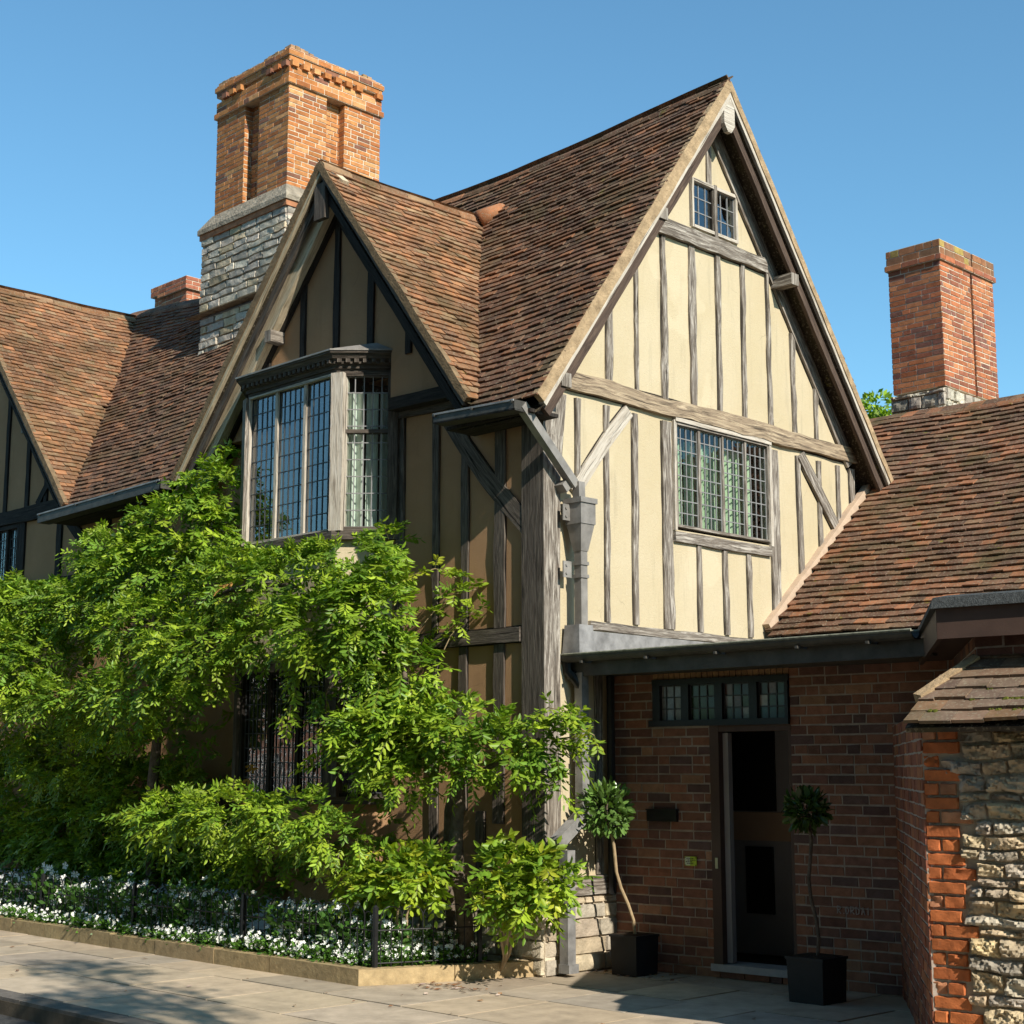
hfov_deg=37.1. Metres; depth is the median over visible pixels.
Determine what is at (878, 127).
sky
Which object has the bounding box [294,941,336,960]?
flower
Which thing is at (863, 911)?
painted lettering
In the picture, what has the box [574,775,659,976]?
potted tree
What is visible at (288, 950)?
flower
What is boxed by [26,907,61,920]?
flower
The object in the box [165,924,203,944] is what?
flower
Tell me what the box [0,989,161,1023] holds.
kerb
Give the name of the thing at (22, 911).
flower
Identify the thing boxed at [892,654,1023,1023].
boundary wall
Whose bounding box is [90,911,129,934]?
flower
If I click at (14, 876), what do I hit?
tall flower
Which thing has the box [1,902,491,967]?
flower bed
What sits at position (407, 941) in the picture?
tall flower
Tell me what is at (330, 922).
tall flower
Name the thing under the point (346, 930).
tall flower
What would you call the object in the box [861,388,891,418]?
tree
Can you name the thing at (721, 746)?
brick porch
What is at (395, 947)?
flower
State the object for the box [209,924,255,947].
flower
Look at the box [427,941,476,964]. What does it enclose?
flower
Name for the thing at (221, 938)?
flower
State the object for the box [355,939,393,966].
flower
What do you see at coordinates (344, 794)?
window
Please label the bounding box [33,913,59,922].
flower
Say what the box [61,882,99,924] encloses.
tall flower
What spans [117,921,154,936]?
flower
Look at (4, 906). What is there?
flower
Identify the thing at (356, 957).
flower
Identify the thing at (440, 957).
flower
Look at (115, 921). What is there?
flower
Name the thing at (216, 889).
ground
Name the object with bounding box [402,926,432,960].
tall flower
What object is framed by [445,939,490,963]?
flower
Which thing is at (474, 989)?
leaf litter
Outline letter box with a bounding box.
[645,809,678,821]
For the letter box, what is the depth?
12.76 m
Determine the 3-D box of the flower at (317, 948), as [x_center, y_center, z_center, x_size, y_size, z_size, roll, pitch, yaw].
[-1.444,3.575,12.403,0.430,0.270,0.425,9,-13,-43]
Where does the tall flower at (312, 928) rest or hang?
on the flower bed
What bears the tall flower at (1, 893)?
on the flower bed
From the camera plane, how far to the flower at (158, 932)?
13.91 m
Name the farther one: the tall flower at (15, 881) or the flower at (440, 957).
the tall flower at (15, 881)
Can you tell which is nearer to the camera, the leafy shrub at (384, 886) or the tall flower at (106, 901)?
the leafy shrub at (384, 886)
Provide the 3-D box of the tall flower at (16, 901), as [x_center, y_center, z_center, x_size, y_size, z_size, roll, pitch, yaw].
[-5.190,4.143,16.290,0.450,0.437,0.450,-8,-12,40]
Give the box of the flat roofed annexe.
[918,590,1023,667]
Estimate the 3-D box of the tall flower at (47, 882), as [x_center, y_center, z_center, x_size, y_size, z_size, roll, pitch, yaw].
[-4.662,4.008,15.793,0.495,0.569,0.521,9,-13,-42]
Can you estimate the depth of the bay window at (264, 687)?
15.10 m
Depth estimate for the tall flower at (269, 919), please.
12.98 m
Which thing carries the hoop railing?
on the flower bed
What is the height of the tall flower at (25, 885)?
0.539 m
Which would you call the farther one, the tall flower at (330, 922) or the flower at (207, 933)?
the flower at (207, 933)
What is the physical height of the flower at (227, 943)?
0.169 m
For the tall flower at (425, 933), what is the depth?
12.38 m
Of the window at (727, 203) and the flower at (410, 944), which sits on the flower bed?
the flower at (410, 944)
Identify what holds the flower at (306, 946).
on the flower bed
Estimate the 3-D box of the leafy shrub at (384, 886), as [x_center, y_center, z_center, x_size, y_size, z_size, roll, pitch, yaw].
[-0.975,3.172,12.475,0.842,1.052,1.273,9,-13,-44]
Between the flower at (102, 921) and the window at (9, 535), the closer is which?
the flower at (102, 921)
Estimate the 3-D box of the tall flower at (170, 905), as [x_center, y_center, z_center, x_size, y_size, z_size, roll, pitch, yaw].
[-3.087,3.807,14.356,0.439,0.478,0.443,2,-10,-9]
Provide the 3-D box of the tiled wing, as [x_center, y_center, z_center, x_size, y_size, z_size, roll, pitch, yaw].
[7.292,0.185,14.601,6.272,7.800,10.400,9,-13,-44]
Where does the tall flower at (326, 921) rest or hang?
on the flower bed
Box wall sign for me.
[685,856,696,865]
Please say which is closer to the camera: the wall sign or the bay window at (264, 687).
the wall sign
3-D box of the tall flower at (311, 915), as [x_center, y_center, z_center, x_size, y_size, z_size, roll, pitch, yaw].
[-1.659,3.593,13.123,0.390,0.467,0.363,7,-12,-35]
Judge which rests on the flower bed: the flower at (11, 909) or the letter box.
the flower at (11, 909)
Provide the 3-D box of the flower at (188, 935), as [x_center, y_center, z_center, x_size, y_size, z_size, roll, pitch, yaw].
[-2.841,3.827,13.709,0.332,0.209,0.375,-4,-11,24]
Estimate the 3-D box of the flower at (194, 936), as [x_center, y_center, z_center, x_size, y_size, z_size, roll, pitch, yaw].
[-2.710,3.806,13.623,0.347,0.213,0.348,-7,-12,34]
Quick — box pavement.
[0,873,914,1023]
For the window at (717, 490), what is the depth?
14.94 m
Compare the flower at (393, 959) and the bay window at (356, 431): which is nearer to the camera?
the flower at (393, 959)
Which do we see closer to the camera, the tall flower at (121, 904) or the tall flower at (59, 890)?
the tall flower at (121, 904)
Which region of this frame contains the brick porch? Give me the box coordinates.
[560,628,950,996]
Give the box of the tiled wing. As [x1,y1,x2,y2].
[762,239,1023,637]
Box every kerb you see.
[0,915,536,985]
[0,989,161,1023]
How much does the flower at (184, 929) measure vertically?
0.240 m
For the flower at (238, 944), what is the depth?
13.12 m
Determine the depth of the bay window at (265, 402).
15.57 m
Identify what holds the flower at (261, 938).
on the flower bed
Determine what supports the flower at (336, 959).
on the flower bed
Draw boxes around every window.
[0,523,19,583]
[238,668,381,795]
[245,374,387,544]
[253,675,295,791]
[257,401,302,540]
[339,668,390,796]
[343,372,388,530]
[648,674,789,726]
[676,422,770,543]
[689,177,738,244]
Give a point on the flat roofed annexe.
(956, 629)
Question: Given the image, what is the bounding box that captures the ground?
[0,868,348,906]
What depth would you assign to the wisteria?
14.12 m
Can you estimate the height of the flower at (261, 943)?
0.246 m
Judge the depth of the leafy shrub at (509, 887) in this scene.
11.83 m
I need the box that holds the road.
[0,1014,39,1023]
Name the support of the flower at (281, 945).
on the flower bed
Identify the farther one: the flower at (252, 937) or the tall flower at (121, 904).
the tall flower at (121, 904)
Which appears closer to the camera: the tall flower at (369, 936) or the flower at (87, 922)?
the tall flower at (369, 936)
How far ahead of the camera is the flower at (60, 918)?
15.31 m
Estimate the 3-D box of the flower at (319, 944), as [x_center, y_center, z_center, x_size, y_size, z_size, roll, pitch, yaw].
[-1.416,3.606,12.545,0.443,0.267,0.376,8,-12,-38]
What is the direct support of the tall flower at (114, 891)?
on the flower bed
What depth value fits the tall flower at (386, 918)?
12.49 m
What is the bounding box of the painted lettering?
[837,905,868,914]
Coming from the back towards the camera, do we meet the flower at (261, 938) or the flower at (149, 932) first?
the flower at (149, 932)
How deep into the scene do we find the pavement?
11.23 m
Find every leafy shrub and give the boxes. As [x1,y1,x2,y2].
[314,836,466,963]
[457,828,601,969]
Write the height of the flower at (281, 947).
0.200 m
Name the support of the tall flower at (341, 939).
on the flower bed
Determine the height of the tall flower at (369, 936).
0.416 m
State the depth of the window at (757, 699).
12.57 m
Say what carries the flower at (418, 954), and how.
on the flower bed
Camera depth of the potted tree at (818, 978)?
11.03 m
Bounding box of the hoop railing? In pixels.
[0,870,481,967]
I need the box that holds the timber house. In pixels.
[0,44,893,976]
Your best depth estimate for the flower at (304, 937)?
12.69 m
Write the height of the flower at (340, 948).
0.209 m
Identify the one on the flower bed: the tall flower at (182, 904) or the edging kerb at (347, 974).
the tall flower at (182, 904)
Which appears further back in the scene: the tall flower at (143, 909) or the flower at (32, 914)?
the flower at (32, 914)
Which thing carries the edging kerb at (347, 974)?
on the pavement
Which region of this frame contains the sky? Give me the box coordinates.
[0,0,1023,414]
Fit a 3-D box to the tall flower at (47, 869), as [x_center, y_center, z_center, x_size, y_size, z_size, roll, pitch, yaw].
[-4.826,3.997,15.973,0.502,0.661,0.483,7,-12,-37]
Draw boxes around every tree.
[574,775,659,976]
[781,785,847,1005]
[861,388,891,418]
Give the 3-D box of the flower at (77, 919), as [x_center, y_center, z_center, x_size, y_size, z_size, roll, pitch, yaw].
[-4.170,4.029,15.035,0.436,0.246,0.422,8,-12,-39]
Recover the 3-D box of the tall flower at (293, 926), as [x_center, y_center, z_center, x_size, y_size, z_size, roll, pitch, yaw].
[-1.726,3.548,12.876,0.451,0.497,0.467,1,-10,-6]
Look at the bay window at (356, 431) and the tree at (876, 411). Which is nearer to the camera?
the bay window at (356, 431)
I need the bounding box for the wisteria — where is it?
[0,439,606,962]
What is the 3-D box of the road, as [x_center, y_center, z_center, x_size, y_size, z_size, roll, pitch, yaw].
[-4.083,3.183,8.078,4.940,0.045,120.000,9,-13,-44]
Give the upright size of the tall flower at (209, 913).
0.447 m
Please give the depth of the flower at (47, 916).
15.46 m
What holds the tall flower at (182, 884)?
on the flower bed
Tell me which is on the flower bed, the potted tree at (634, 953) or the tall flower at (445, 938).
the tall flower at (445, 938)
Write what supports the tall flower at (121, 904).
on the flower bed
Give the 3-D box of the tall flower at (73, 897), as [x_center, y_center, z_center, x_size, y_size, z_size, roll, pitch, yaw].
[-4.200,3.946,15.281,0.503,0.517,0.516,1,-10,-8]
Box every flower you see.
[0,871,19,902]
[0,879,29,903]
[0,901,30,918]
[3,901,30,919]
[4,880,39,917]
[5,874,34,905]
[12,902,45,922]
[16,871,65,920]
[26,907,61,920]
[27,862,72,919]
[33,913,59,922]
[36,871,83,922]
[42,909,71,922]
[50,882,90,925]
[54,910,86,926]
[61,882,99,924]
[66,908,105,932]
[67,880,115,927]
[83,914,115,929]
[88,871,135,930]
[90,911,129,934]
[98,884,143,929]
[106,914,145,933]
[109,879,155,931]
[116,889,164,935]
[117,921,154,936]
[133,893,173,937]
[138,925,165,938]
[142,921,174,942]
[153,924,194,940]
[160,876,217,941]
[160,891,203,937]
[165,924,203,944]
[170,888,219,941]
[176,926,212,946]
[183,919,213,935]
[192,926,220,945]
[196,923,239,949]
[200,897,239,934]
[207,890,259,945]
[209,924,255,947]
[220,932,239,948]
[220,934,239,948]
[228,931,267,948]
[228,935,260,950]
[243,931,277,952]
[248,925,300,954]
[256,931,299,955]
[262,897,317,955]
[266,932,310,955]
[268,939,304,956]
[281,902,328,954]
[285,944,317,958]
[289,934,338,958]
[289,936,325,958]
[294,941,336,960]
[297,902,330,939]
[304,904,349,960]
[310,935,358,962]
[313,934,353,959]
[315,899,365,963]
[317,909,352,942]
[329,953,361,964]
[337,914,369,948]
[337,915,379,967]
[339,943,384,965]
[341,945,383,966]
[349,911,392,949]
[354,937,410,966]
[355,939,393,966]
[356,919,400,966]
[357,944,409,966]
[370,918,411,966]
[385,939,432,965]
[388,937,429,965]
[398,924,437,964]
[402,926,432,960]
[410,941,452,964]
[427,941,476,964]
[430,929,459,962]
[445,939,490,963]
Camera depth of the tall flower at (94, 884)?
15.11 m
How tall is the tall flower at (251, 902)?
0.522 m
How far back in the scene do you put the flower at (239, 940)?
13.21 m
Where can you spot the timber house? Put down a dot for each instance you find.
(596, 392)
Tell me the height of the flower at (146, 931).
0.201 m
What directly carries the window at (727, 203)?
in the timber house
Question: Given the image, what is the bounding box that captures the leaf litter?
[12,946,755,1023]

